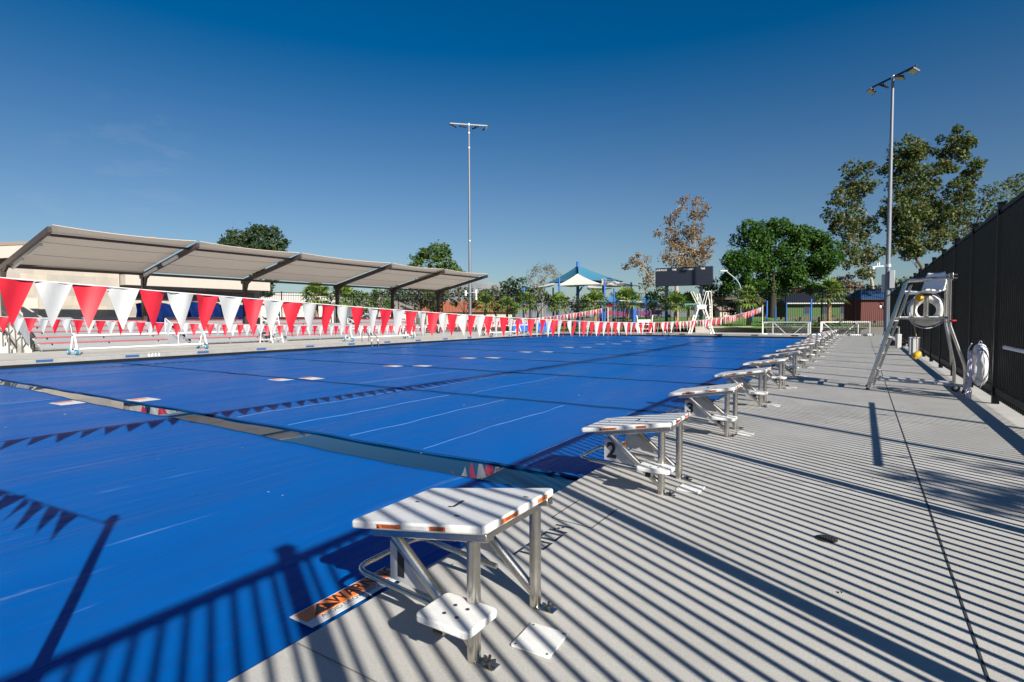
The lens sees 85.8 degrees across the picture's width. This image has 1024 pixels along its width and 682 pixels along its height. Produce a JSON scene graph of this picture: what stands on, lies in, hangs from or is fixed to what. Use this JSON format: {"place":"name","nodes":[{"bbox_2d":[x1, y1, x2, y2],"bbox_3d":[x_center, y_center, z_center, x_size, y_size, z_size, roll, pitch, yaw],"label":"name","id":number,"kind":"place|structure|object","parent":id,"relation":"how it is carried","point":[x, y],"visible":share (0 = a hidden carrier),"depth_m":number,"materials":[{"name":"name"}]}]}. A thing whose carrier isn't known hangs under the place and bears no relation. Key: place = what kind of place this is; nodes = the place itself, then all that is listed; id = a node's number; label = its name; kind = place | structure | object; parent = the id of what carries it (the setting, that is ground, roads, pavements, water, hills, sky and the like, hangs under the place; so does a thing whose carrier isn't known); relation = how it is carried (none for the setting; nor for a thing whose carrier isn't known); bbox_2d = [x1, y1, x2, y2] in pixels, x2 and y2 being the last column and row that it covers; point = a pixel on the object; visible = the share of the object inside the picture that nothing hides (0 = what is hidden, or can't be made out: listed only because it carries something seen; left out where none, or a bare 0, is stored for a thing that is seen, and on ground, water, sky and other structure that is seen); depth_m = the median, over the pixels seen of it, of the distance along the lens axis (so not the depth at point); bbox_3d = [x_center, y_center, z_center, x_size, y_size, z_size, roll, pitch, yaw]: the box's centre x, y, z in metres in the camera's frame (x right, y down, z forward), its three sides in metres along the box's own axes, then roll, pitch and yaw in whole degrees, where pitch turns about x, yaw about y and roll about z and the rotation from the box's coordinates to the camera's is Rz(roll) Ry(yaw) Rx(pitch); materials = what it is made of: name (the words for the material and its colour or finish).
{"place":"outdoors","nodes":[
{"label":"outdoors","id":0,"kind":"place"},
{"bbox_2d":[0,372,577,492],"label":"water","id":1,"kind":"structure","parent":0,"point":[501,474],"depth_m":7.24,"materials":[{"name":"grey liquid"}]},
{"bbox_2d":[0,385,553,681],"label":"pool cover","id":2,"kind":"object","parent":1,"relation":"on","point":[192,553],"visible":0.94,"depth_m":4.27,"materials":[{"name":"plastic"}]},
{"bbox_2d":[289,566,396,627],"bbox_3d":[-0.972,1.548,3.377,0.200,0.010,0.753,1,3,32],"label":"warning sign","id":3,"kind":"object","parent":2,"relation":"on","point":[321,611],"visible":0.81,"depth_m":3.29,"materials":[{"name":"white plastic"}]},
{"bbox_2d":[0,362,665,478],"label":"pool cover","id":4,"kind":"object","parent":1,"relation":"on","point":[546,437],"visible":0.95,"depth_m":10.12,"materials":[{"name":"plastic"}]},
{"bbox_2d":[114,355,724,412],"bbox_3d":[-4.982,0.976,17.555,22.470,0.031,4.777,1,3,32],"label":"pool cover","id":5,"kind":"object","parent":1,"relation":"on","point":[647,395],"visible":0.94,"depth_m":14.86,"materials":[{"name":"plastic"}]},
{"bbox_2d":[234,350,755,384],"bbox_3d":[-2.547,0.802,21.384,22.471,0.031,4.578,1,3,32],"label":"pool cover","id":6,"kind":"object","parent":1,"relation":"on","point":[697,375],"visible":0.97,"depth_m":19.24,"materials":[{"name":"plastic"}]},
{"bbox_2d":[310,346,772,368],"bbox_3d":[-0.129,0.630,25.184,22.470,0.031,4.746,1,3,32],"label":"pool cover","id":7,"kind":"object","parent":1,"relation":"on","point":[725,363],"visible":0.98,"depth_m":23.54,"materials":[{"name":"plastic"}]},
{"bbox_2d":[384,343,782,359],"bbox_3d":[2.377,0.452,29.123,22.471,0.030,4.602,1,3,32],"label":"pool cover","id":8,"kind":"object","parent":1,"relation":"on","point":[705,354],"visible":0.93,"depth_m":27.85,"materials":[{"name":"plastic"}]},
{"bbox_2d":[434,340,792,352],"bbox_3d":[4.844,0.276,33.002,22.471,0.032,4.603,1,3,32],"label":"pool cover","id":9,"kind":"object","parent":1,"relation":"on","point":[691,348],"visible":0.9,"depth_m":31.87,"materials":[{"name":"plastic"}]},
{"bbox_2d":[472,338,796,347],"bbox_3d":[7.311,0.101,36.880,22.470,0.030,4.603,1,3,32],"label":"pool cover","id":10,"kind":"object","parent":1,"relation":"on","point":[658,343],"visible":0.88,"depth_m":35.64,"materials":[{"name":"plastic"}]},
{"bbox_2d":[509,337,803,343],"bbox_3d":[9.778,-0.076,40.758,22.470,0.032,4.603,1,3,32],"label":"pool cover","id":11,"kind":"object","parent":1,"relation":"on","point":[688,340],"visible":0.88,"depth_m":39.84,"materials":[{"name":"plastic"}]},
{"bbox_2d":[532,335,805,340],"bbox_3d":[12.604,-0.276,45.200,22.470,0.029,5.939,1,3,32],"label":"pool cover","id":12,"kind":"object","parent":1,"relation":"on","point":[703,338],"visible":0.84,"depth_m":45.06,"materials":[{"name":"plastic"}]},
{"bbox_2d":[0,334,809,368],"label":"pool wall","id":13,"kind":"structure","parent":0,"point":[123,360],"depth_m":27.82,"materials":[{"name":"tile"}]},
{"bbox_2d":[0,330,1023,681],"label":"pool deck","id":14,"kind":"structure","parent":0,"point":[910,496],"depth_m":3.64,"materials":[{"name":"concrete"}]},
{"bbox_2d":[0,326,31,352],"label":"concrete stairs","id":15,"kind":"structure","parent":14,"relation":"on","point":[17,348],"depth_m":26.85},
{"bbox_2d":[9,313,29,347],"bbox_3d":[-24.662,-0.870,27.414,3.210,2.777,0.060,1,3,32],"label":"guard","id":16,"kind":"object","parent":15,"relation":"attached to","point":[24,331],"visible":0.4,"depth_m":26.87,"materials":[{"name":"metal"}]},
{"bbox_2d":[17,317,167,351],"bbox_3d":[-22.796,-0.457,30.195,3.195,1.700,5.900,1,3,32],"label":"bleacher","id":17,"kind":"object","parent":14,"relation":"on","point":[48,339],"visible":0.59,"depth_m":29.55,"materials":[{"name":"metal"}]},
{"bbox_2d":[66,325,242,354],"bbox_3d":[-17.421,-0.281,27.783,1.110,1.510,8.015,1,3,32],"label":"cover reel","id":18,"kind":"object","parent":14,"relation":"on","point":[77,349],"visible":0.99,"depth_m":26.30,"materials":[{"name":"white paint"}]},
{"bbox_2d":[136,303,184,336],"bbox_3d":[-22.905,-1.174,35.812,1.998,2.659,2.202,1,3,32],"label":"tarp covered stack","id":19,"kind":"object","parent":14,"relation":"on","point":[165,310],"visible":0.28,"depth_m":35.40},
{"bbox_2d":[154,318,190,345],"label":"aisle steps","id":20,"kind":"structure","parent":14,"relation":"on","point":[175,339],"depth_m":32.83,"materials":[{"name":"metal"}]},
{"bbox_2d":[187,302,221,341],"bbox_3d":[-21.514,-1.323,37.997,1.996,2.760,2.203,1,3,32],"label":"tarp covered stack","id":21,"kind":"object","parent":14,"relation":"on","point":[193,311],"visible":0.16,"depth_m":37.89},
{"bbox_2d":[165,317,264,343],"bbox_3d":[-19.229,-0.711,35.802,3.195,1.700,4.800,1,3,32],"label":"bleacher","id":22,"kind":"object","parent":14,"relation":"on","point":[222,337],"visible":0.52,"depth_m":35.42,"materials":[{"name":"metal"}]},
{"bbox_2d":[0,224,487,340],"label":"shade canopy","id":23,"kind":"object","parent":14,"relation":"on","point":[58,245],"visible":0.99,"depth_m":33.38,"materials":[{"name":"fabric"}]},
{"bbox_2d":[248,318,286,341],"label":"aisle steps","id":24,"kind":"structure","parent":14,"relation":"on","point":[274,336],"depth_m":38.08,"materials":[{"name":"metal"}]},
{"bbox_2d":[262,317,348,340],"bbox_3d":[-15.528,-0.975,41.620,3.195,1.700,5.600,1,3,32],"label":"bleacher","id":25,"kind":"object","parent":14,"relation":"on","point":[317,321],"visible":0.45,"depth_m":41.19,"materials":[{"name":"metal"}]},
{"bbox_2d":[333,318,372,337],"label":"aisle steps","id":26,"kind":"structure","parent":14,"relation":"on","point":[353,331],"depth_m":44.78,"materials":[{"name":"metal"}]},
{"bbox_2d":[342,320,426,341],"bbox_3d":[-8.938,-0.870,40.745,1.110,1.510,8.215,1,3,32],"label":"cover reel","id":27,"kind":"object","parent":14,"relation":"on","point":[352,338],"visible":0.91,"depth_m":39.36,"materials":[{"name":"white paint"}]},
{"bbox_2d":[347,317,424,335],"bbox_3d":[-11.023,-1.296,48.702,3.195,1.700,6.400,1,3,32],"label":"bleacher","id":28,"kind":"object","parent":14,"relation":"on","point":[364,321],"visible":0.38,"depth_m":48.04,"materials":[{"name":"metal"}]},
{"bbox_2d":[260,291,529,332],"bbox_3d":[-12.284,-3.102,59.997,28.376,4.350,4.262,-1,3,-12],"label":"fence","id":29,"kind":"object","parent":14,"relation":"on","point":[368,296],"visible":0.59,"depth_m":61.07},
{"bbox_2d":[352,488,557,671],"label":"starting block","id":30,"kind":"structure","parent":14,"relation":"on","point":[475,520],"depth_m":2.78,"materials":[{"name":"white plastic"}]},
{"bbox_2d":[450,123,487,314],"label":"floodlight mast","id":31,"kind":"object","parent":14,"relation":"on","point":[469,243],"visible":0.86,"depth_m":67.77,"materials":[{"name":"metal"}]},
{"bbox_2d":[512,290,540,322],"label":"fan palm","id":32,"kind":"object","parent":14,"relation":"on","point":[524,298],"visible":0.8,"depth_m":65.44,"materials":[{"name":"green plant"}]},
{"bbox_2d":[511,623,567,658],"bbox_3d":[0.138,1.478,2.725,0.210,0.010,0.230,1,3,29],"label":"deck plate","id":33,"kind":"object","parent":14,"relation":"on","point":[539,640],"visible":1,"depth_m":2.71,"materials":[{"name":"grey metal"}]},
{"bbox_2d":[513,524,572,554],"bbox_3d":[0.237,1.426,3.942,0.148,0.001,0.638,1,3,32],"label":"depth marking","id":34,"kind":"object","parent":14,"relation":"on","point":[548,545],"visible":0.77,"depth_m":3.99,"materials":[{"name":"black paint"}]},
{"bbox_2d":[580,412,692,496],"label":"starting block","id":35,"kind":"structure","parent":14,"relation":"on","point":[634,429],"depth_m":5.21,"materials":[{"name":"silver metal"}]},
{"bbox_2d":[530,300,746,331],"bbox_3d":[13.474,-2.628,58.899,22.971,3.300,0.914,0,2,5],"label":"fence","id":36,"kind":"object","parent":14,"relation":"on","point":[646,304],"visible":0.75,"depth_m":59.08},
{"bbox_2d":[676,483,704,493],"bbox_3d":[1.662,1.369,5.121,0.210,0.010,0.230,1,3,34],"label":"deck plate","id":37,"kind":"object","parent":14,"relation":"on","point":[692,488],"visible":1,"depth_m":5.10,"materials":[{"name":"grey metal"}]},
{"bbox_2d":[683,291,714,333],"bbox_3d":[17.315,-2.629,51.060,2.707,3.984,1.000,0,2,4],"label":"dive stand","id":38,"kind":"object","parent":14,"relation":"on","point":[702,306],"visible":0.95,"depth_m":50.69,"materials":[{"name":"white"}]},
{"bbox_2d":[666,383,744,437],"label":"starting block","id":39,"kind":"structure","parent":14,"relation":"on","point":[702,404],"depth_m":7.58,"materials":[{"name":"silver metal"}]},
{"bbox_2d":[714,367,771,406],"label":"starting block","id":40,"kind":"structure","parent":14,"relation":"on","point":[753,393],"depth_m":9.95,"materials":[{"name":"silver metal"}]},
{"bbox_2d":[742,357,788,388],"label":"starting block","id":41,"kind":"structure","parent":14,"relation":"on","point":[780,378],"depth_m":12.30,"materials":[{"name":"silver metal"}]},
{"bbox_2d":[762,351,799,376],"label":"starting block","id":42,"kind":"structure","parent":14,"relation":"on","point":[794,367],"depth_m":14.69,"materials":[{"name":"silver metal"}]},
{"bbox_2d":[759,322,815,334],"bbox_3d":[22.555,-1.003,45.051,1.210,1.170,4.139,-3,3,-45],"label":"water polo goal","id":43,"kind":"object","parent":14,"relation":"on","point":[809,332],"visible":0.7,"depth_m":44.72,"materials":[{"name":"white paint"}]},
{"bbox_2d":[775,346,808,368],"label":"starting block","id":44,"kind":"structure","parent":14,"relation":"on","point":[803,360],"depth_m":17.03,"materials":[{"name":"silver metal"}]},
{"bbox_2d":[786,342,814,361],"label":"starting block","id":45,"kind":"structure","parent":14,"relation":"on","point":[810,356],"depth_m":19.45,"materials":[{"name":"silver metal"}]},
{"bbox_2d":[815,534,837,542],"bbox_3d":[2.258,1.417,3.953,0.144,0.008,0.144,1,3,32],"label":"floor drain","id":46,"kind":"object","parent":14,"relation":"on","point":[826,538],"visible":1,"depth_m":3.94,"materials":[{"name":"brown metal"}]},
{"bbox_2d":[815,321,873,335],"bbox_3d":[26.856,-1.003,44.660,4.131,1.170,1.210,0,2,10],"label":"water polo goal","id":47,"kind":"object","parent":14,"relation":"on","point":[847,329],"visible":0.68,"depth_m":44.43,"materials":[{"name":"white paint"}]},
{"bbox_2d":[866,65,919,334],"bbox_3d":[30.691,-11.028,45.285,1.543,21.120,4.813,-1,3,-13],"label":"floodlight mast","id":48,"kind":"object","parent":14,"relation":"on","point":[888,280],"visible":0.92,"depth_m":45.16,"materials":[{"name":"metal"}]},
{"bbox_2d":[908,337,920,354],"bbox_3d":[16.219,0.212,22.190,0.382,0.730,0.460,1,3,32],"label":"utility cabinet","id":49,"kind":"object","parent":14,"relation":"on","point":[912,346],"visible":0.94,"depth_m":22.04,"materials":[{"name":"white metal"}]},
{"bbox_2d":[865,271,971,392],"bbox_3d":[8.576,-0.191,11.654,1.785,2.517,0.754,1,3,32],"label":"lifeguard chair","id":50,"kind":"object","parent":14,"relation":"on","point":[937,282],"visible":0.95,"depth_m":11.57,"materials":[{"name":"silver metal"}]},
{"bbox_2d":[911,293,923,358],"bbox_3d":[8.610,-0.301,11.671,0.189,1.413,0.450,1,3,32],"label":"rescue strap","id":51,"kind":"object","parent":50,"relation":"hanging from","point":[917,354],"visible":0.96,"depth_m":11.75,"materials":[{"name":"plastic"}]},
{"bbox_2d":[904,293,947,328],"bbox_3d":[8.956,-0.665,11.896,0.797,0.806,0.254,1,3,32],"label":"ring buoy","id":52,"kind":"object","parent":50,"relation":"hanging from","point":[937,302],"visible":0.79,"depth_m":11.82,"materials":[{"name":"plastic"}]},
{"bbox_2d":[890,191,1023,415],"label":"fence","id":53,"kind":"object","parent":14,"relation":"on","point":[984,260],"visible":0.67,"depth_m":10.66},
{"bbox_2d":[963,340,989,398],"bbox_3d":[8.979,0.591,10.623,0.408,1.212,0.932,1,3,32],"label":"hose","id":54,"kind":"object","parent":53,"relation":"hanging from","point":[978,363],"visible":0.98,"depth_m":10.50,"materials":[{"name":"plastic"}]},
{"bbox_3d":[20.648,-1.700,45.379,0.150,2.550,0.146,1,3,32],"label":"flag pole","id":55,"kind":"object","parent":14,"relation":"on","visible":0},
{"bbox_2d":[0,277,761,336],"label":"pennant line","id":56,"kind":"object","parent":55,"relation":"hanging from","point":[15,292],"visible":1,"depth_m":7.34,"materials":[{"name":"fabric"}]},
{"bbox_3d":[9.118,-1.955,52.346,0.150,2.550,0.146,1,3,32],"label":"flag pole","id":57,"kind":"object","parent":14,"relation":"on","visible":0},
{"bbox_2d":[0,307,606,335],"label":"pennant line","id":58,"kind":"object","parent":57,"relation":"hanging from","point":[30,322],"visible":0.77,"depth_m":20.09,"materials":[{"name":"fabric"}]},
{"bbox_2d":[0,0,1023,303],"label":"sky","id":59,"kind":"structure","parent":0,"point":[326,123],"materials":[{"name":"blue"}]},
{"bbox_2d":[333,282,765,317],"bbox_3d":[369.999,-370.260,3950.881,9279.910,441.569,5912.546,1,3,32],"label":"hills","id":60,"kind":"structure","parent":0,"point":[482,285],"depth_m":5595.39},
{"bbox_2d":[334,317,882,333],"bbox_3d":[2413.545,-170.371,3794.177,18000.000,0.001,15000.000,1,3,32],"label":"ground","id":61,"kind":"structure","parent":0,"point":[788,318],"depth_m":155.33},
{"bbox_2d":[0,236,269,346],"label":"pool building","id":62,"kind":"structure","parent":61,"relation":"on","point":[32,305],"depth_m":34.57,"materials":[{"name":"brown"}]},
{"bbox_2d":[9,298,38,341],"bbox_3d":[-27.633,-1.176,31.045,0.050,2.500,1.500,1,3,32],"label":"door","id":63,"kind":"structure","parent":62,"relation":"in","point":[29,308],"depth_m":31.32,"materials":[{"name":"beige"}]},
{"bbox_2d":[217,222,291,296],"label":"oak tree","id":64,"kind":"object","parent":61,"relation":"on","point":[251,236],"visible":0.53,"depth_m":94.47,"materials":[{"name":"green plant"}]},
{"bbox_2d":[260,293,334,323],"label":"house","id":65,"kind":"structure","parent":61,"relation":"on","point":[284,296],"depth_m":95.50,"materials":[{"name":"white paint"}]},
{"bbox_2d":[296,282,334,316],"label":"fan palm","id":66,"kind":"object","parent":61,"relation":"on","point":[309,289],"visible":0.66,"depth_m":65.28,"materials":[{"name":"green plant"}]},
{"bbox_2d":[327,284,359,306],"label":"fan palm","id":67,"kind":"object","parent":61,"relation":"on","point":[346,291],"visible":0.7,"depth_m":67.26,"materials":[{"name":"green plant"}]},
{"bbox_2d":[354,289,397,316],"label":"leafy tree","id":68,"kind":"object","parent":61,"relation":"on","point":[381,292],"visible":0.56,"depth_m":69.69,"materials":[{"name":"green plant"}]},
{"bbox_2d":[358,297,416,324],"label":"house","id":69,"kind":"structure","parent":61,"relation":"on","point":[402,306],"depth_m":77.58,"materials":[{"name":"white paint"}]},
{"bbox_2d":[384,285,418,304],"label":"leafy tree","id":70,"kind":"object","parent":61,"relation":"on","point":[401,292],"visible":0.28,"depth_m":80.73,"materials":[{"name":"green plant"}]},
{"bbox_2d":[404,288,454,324],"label":"leafy tree","id":71,"kind":"object","parent":61,"relation":"on","point":[424,299],"visible":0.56,"depth_m":76.03,"materials":[{"name":"green plant"}]},
{"bbox_2d":[406,238,464,323],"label":"elm tree","id":72,"kind":"object","parent":61,"relation":"on","point":[423,256],"visible":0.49,"depth_m":92.20,"materials":[{"name":"green plant"}]},
{"bbox_2d":[450,286,476,329],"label":"leafy tree","id":73,"kind":"object","parent":61,"relation":"on","point":[457,292],"visible":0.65,"depth_m":73.37,"materials":[{"name":"green plant"}]},
{"bbox_2d":[418,301,515,326],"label":"house","id":74,"kind":"structure","parent":61,"relation":"on","point":[458,308],"depth_m":92.01,"materials":[{"name":"orange paint"}]},
{"bbox_2d":[472,290,498,311],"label":"fan palm","id":75,"kind":"object","parent":61,"relation":"on","point":[488,297],"visible":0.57,"depth_m":71.41,"materials":[{"name":"green plant"}]},
{"bbox_2d":[479,285,504,315],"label":"leafy tree","id":76,"kind":"object","parent":61,"relation":"on","point":[493,291],"visible":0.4,"depth_m":82.45,"materials":[{"name":"green plant"}]},
{"bbox_2d":[496,295,518,329],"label":"fan palm","id":77,"kind":"object","parent":61,"relation":"on","point":[504,301],"visible":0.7,"depth_m":69.44,"materials":[{"name":"green plant"}]},
{"bbox_2d":[499,276,530,328],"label":"leafy tree","id":78,"kind":"object","parent":61,"relation":"on","point":[506,287],"visible":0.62,"depth_m":76.85,"materials":[{"name":"green plant"}]},
{"bbox_2d":[664,291,690,329],"bbox_3d":[19.207,-3.540,63.897,3.596,4.667,3.310,-1,3,-12],"label":"fan palm","id":79,"kind":"object","parent":61,"relation":"on","point":[676,296],"visible":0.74,"depth_m":63.49,"materials":[{"name":"green plant"}]},
{"bbox_2d":[655,266,712,329],"bbox_3d":[20.112,-4.936,64.558,6.500,7.375,0.386,1,3,26],"label":"scoreboard","id":80,"kind":"object","parent":61,"relation":"on","point":[700,276],"visible":0.99,"depth_m":64.22,"materials":[{"name":"grey"}]},
{"bbox_2d":[718,216,845,317],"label":"ficus tree","id":81,"kind":"object","parent":61,"relation":"on","point":[763,255],"visible":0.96,"depth_m":78.95,"materials":[{"name":"green plant"}]},
{"bbox_2d":[695,326,883,333],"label":"planter wall","id":82,"kind":"structure","parent":61,"relation":"on","point":[877,330],"depth_m":54.00,"materials":[{"name":"concrete"}]},
{"bbox_2d":[768,293,851,316],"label":"green building","id":83,"kind":"structure","parent":61,"relation":"on","point":[806,309],"depth_m":91.93,"materials":[{"name":"stone"}]},
{"bbox_2d":[833,272,863,322],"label":"leafy tree","id":84,"kind":"object","parent":61,"relation":"on","point":[848,283],"visible":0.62,"depth_m":105.57,"materials":[{"name":"brown plant"}]},
{"bbox_2d":[819,157,885,288],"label":"eucalyptus tree","id":85,"kind":"object","parent":61,"relation":"on","point":[869,257],"visible":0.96,"depth_m":99.31,"materials":[{"name":"green plant"}]},
{"bbox_2d":[840,289,893,320],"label":"red shed","id":86,"kind":"structure","parent":61,"relation":"on","point":[872,305],"depth_m":70.00,"materials":[{"name":"red"}]},
{"bbox_2d":[875,123,988,268],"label":"eucalyptus tree","id":87,"kind":"object","parent":61,"relation":"on","point":[908,217],"visible":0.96,"depth_m":98.38,"materials":[{"name":"green plant"}]},
{"bbox_2d":[948,172,1023,240],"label":"shrubby tree","id":88,"kind":"object","parent":61,"relation":"on","point":[1011,188],"visible":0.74,"depth_m":62.39,"materials":[{"name":"green plant"}]},
{"bbox_2d":[533,321,694,330],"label":"lawn","id":89,"kind":"structure","parent":0,"point":[562,326],"depth_m":69.28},
{"bbox_2d":[522,284,550,317],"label":"leafy tree","id":90,"kind":"object","parent":89,"relation":"on","point":[540,291],"visible":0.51,"depth_m":87.16,"materials":[{"name":"green plant"}]},
{"bbox_2d":[525,261,561,316],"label":"bare tree","id":91,"kind":"object","parent":89,"relation":"on","point":[537,284],"visible":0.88,"depth_m":120.30,"materials":[{"name":"grey plant"}]},
{"bbox_2d":[545,292,568,329],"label":"fan palm","id":92,"kind":"object","parent":89,"relation":"on","point":[558,297],"visible":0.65,"depth_m":65.49,"materials":[{"name":"green plant"}]},
{"bbox_2d":[579,289,608,329],"bbox_3d":[9.388,-3.609,63.064,3.816,4.951,3.512,0,2,3],"label":"fan palm","id":93,"kind":"object","parent":89,"relation":"on","point":[595,295],"visible":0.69,"depth_m":62.59,"materials":[{"name":"green plant"}]},
{"bbox_2d":[613,285,642,321],"bbox_3d":[12.860,-3.712,61.853,3.714,5.236,4.035,0,2,-5],"label":"fan palm","id":94,"kind":"object","parent":89,"relation":"on","point":[626,294],"visible":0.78,"depth_m":61.47,"materials":[{"name":"green plant"}]},
{"bbox_2d":[563,317,862,328],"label":"lawn","id":95,"kind":"structure","parent":0,"point":[729,321],"depth_m":66.31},
{"bbox_2d":[525,261,636,324],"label":"shade sail","id":96,"kind":"object","parent":95,"relation":"on","point":[577,276],"visible":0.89,"depth_m":88.39,"materials":[{"name":"fabric"}]},
{"bbox_2d":[599,303,669,321],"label":"playground set","id":97,"kind":"object","parent":95,"relation":"on","point":[617,313],"visible":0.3,"depth_m":96.94,"materials":[{"name":"plastic"}]},
{"bbox_2d":[641,286,673,318],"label":"leafy tree","id":98,"kind":"object","parent":95,"relation":"on","point":[653,297],"visible":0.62,"depth_m":83.43,"materials":[{"name":"green plant"}]},
{"bbox_2d":[621,195,716,320],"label":"sycamore tree","id":99,"kind":"object","parent":95,"relation":"on","point":[693,253],"visible":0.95,"depth_m":73.29,"materials":[{"name":"brown plant"}]},
{"bbox_2d":[674,291,698,329],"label":"fan palm","id":100,"kind":"object","parent":95,"relation":"on","point":[689,298],"visible":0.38,"depth_m":65.38,"materials":[{"name":"green plant"}]},
{"bbox_2d":[692,276,730,316],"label":"leafy tree","id":101,"kind":"object","parent":95,"relation":"on","point":[712,288],"visible":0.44,"depth_m":87.95,"materials":[{"name":"green plant"}]},
{"bbox_2d":[702,297,746,317],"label":"picnic pavilion","id":102,"kind":"structure","parent":95,"relation":"on","point":[725,298],"depth_m":81.65,"materials":[{"name":"grey"}]},
{"bbox_2d":[733,285,763,324],"bbox_3d":[24.572,-3.603,57.496,3.623,4.701,3.334,-1,3,-27],"label":"fan palm","id":103,"kind":"object","parent":95,"relation":"on","point":[746,292],"visible":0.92,"depth_m":57.11,"materials":[{"name":"green plant"}]},
{"bbox_2d":[750,286,891,326],"bbox_3d":[29.500,-3.273,53.263,12.127,3.850,1.223,2,3,43],"label":"fence","id":104,"kind":"object","parent":95,"relation":"on","point":[822,304],"visible":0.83,"depth_m":53.32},
{"bbox_2d":[811,276,848,320],"bbox_3d":[33.396,-4.173,57.790,3.794,5.350,4.123,-2,3,-34],"label":"fan palm","id":105,"kind":"object","parent":95,"relation":"on","point":[831,283],"visible":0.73,"depth_m":57.54,"materials":[{"name":"green plant"}]},
{"bbox_2d":[705,302,765,316],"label":"house","id":106,"kind":"structure","parent":0,"point":[716,312],"depth_m":119.88,"materials":[{"name":"white paint"}]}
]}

